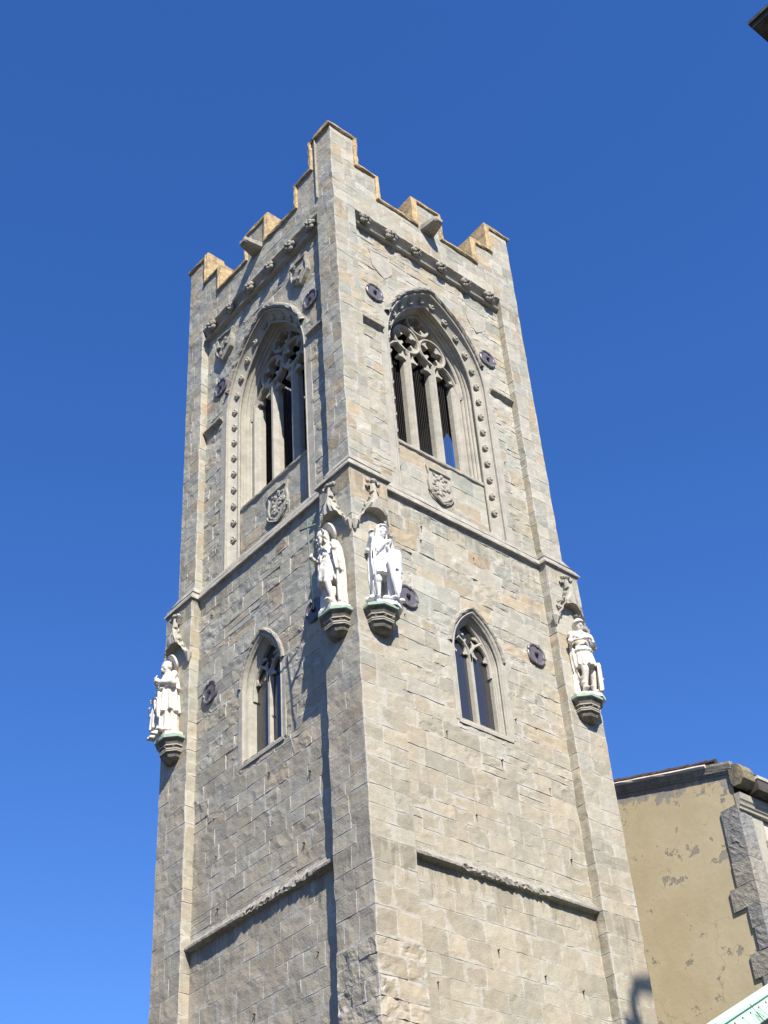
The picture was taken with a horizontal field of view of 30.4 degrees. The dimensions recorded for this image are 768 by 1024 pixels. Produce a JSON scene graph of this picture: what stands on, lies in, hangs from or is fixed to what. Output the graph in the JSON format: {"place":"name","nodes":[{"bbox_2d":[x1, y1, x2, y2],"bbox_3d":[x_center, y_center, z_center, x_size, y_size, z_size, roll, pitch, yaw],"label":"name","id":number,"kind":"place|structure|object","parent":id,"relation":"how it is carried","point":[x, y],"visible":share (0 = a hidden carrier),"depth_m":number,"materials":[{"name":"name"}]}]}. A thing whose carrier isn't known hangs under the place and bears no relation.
{"place":"outdoors","nodes":[
{"label":"outdoors","id":0,"kind":"place"},
{"bbox_2d":[0,0,767,1023],"label":"sky","id":1,"kind":"structure","parent":0,"point":[618,149],"materials":[{"name":"blue"}]},
{"bbox_2d":[148,120,657,1023],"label":"bell tower","id":2,"kind":"structure","parent":0,"point":[376,812],"depth_m":36.28,"materials":[{"name":"stone"}]},
{"bbox_2d":[147,655,182,741],"bbox_3d":[-5.969,5.075,38.789,0.821,2.690,0.962,13,-43,-20],"label":"statue","id":3,"kind":"object","parent":2,"relation":"on","point":[163,716],"visible":0.96,"depth_m":38.46,"materials":[{"name":"beige stone"}]},
{"bbox_2d":[238,627,289,769],"bbox_3d":[-2.986,4.603,36.254,0.524,3.892,2.045,26,-48,-32],"label":"lancet window","id":4,"kind":"structure","parent":2,"relation":"in","point":[262,713],"depth_m":36.42,"materials":[{"name":"stone"}]},
{"bbox_2d":[219,300,320,573],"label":"belfry window","id":5,"kind":"structure","parent":2,"relation":"in","point":[278,327],"depth_m":43.38,"materials":[{"name":"stone"}]},
{"bbox_2d":[299,519,350,613],"bbox_3d":[-1.409,1.302,34.714,0.951,2.782,0.925,27,-49,-32],"label":"statue","id":6,"kind":"object","parent":2,"relation":"on","point":[329,562],"visible":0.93,"depth_m":34.44,"materials":[{"name":"beige stone"}]},
{"bbox_2d":[365,524,404,614],"bbox_3d":[-0.027,1.268,34.648,0.953,2.583,0.779,7,-41,-13],"label":"statue","id":7,"kind":"object","parent":2,"relation":"on","point":[385,572],"visible":0.99,"depth_m":34.38,"materials":[{"name":"white stone"}]},
{"bbox_2d":[380,286,514,544],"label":"belfry window","id":8,"kind":"structure","parent":2,"relation":"in","point":[478,485],"depth_m":43.08,"materials":[{"name":"stone"}]},
{"bbox_2d":[447,606,515,742],"bbox_3d":[2.299,4.060,36.096,2.045,3.892,0.524,26,-48,-32],"label":"lancet window","id":9,"kind":"structure","parent":2,"relation":"in","point":[480,681],"depth_m":36.22,"materials":[{"name":"stone"}]},
{"bbox_2d":[567,615,605,703],"bbox_3d":[5.435,3.897,38.487,0.922,2.749,0.692,10,-42,-17],"label":"statue","id":10,"kind":"object","parent":2,"relation":"on","point":[585,665],"visible":0.98,"depth_m":38.19,"materials":[{"name":"beige stone"}]},
{"bbox_2d":[614,759,767,1023],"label":"building","id":11,"kind":"structure","parent":0,"point":[696,838],"depth_m":39.39,"materials":[{"name":"yellow paint"}]},
{"bbox_2d":[707,984,767,1023],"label":"roof","id":12,"kind":"structure","parent":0,"point":[752,1008],"depth_m":30.58,"materials":[{"name":"green metal"}]},
{"bbox_2d":[747,4,767,41],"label":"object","id":13,"kind":"structure","parent":0,"point":[758,22],"depth_m":24.23,"materials":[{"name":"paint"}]}
]}

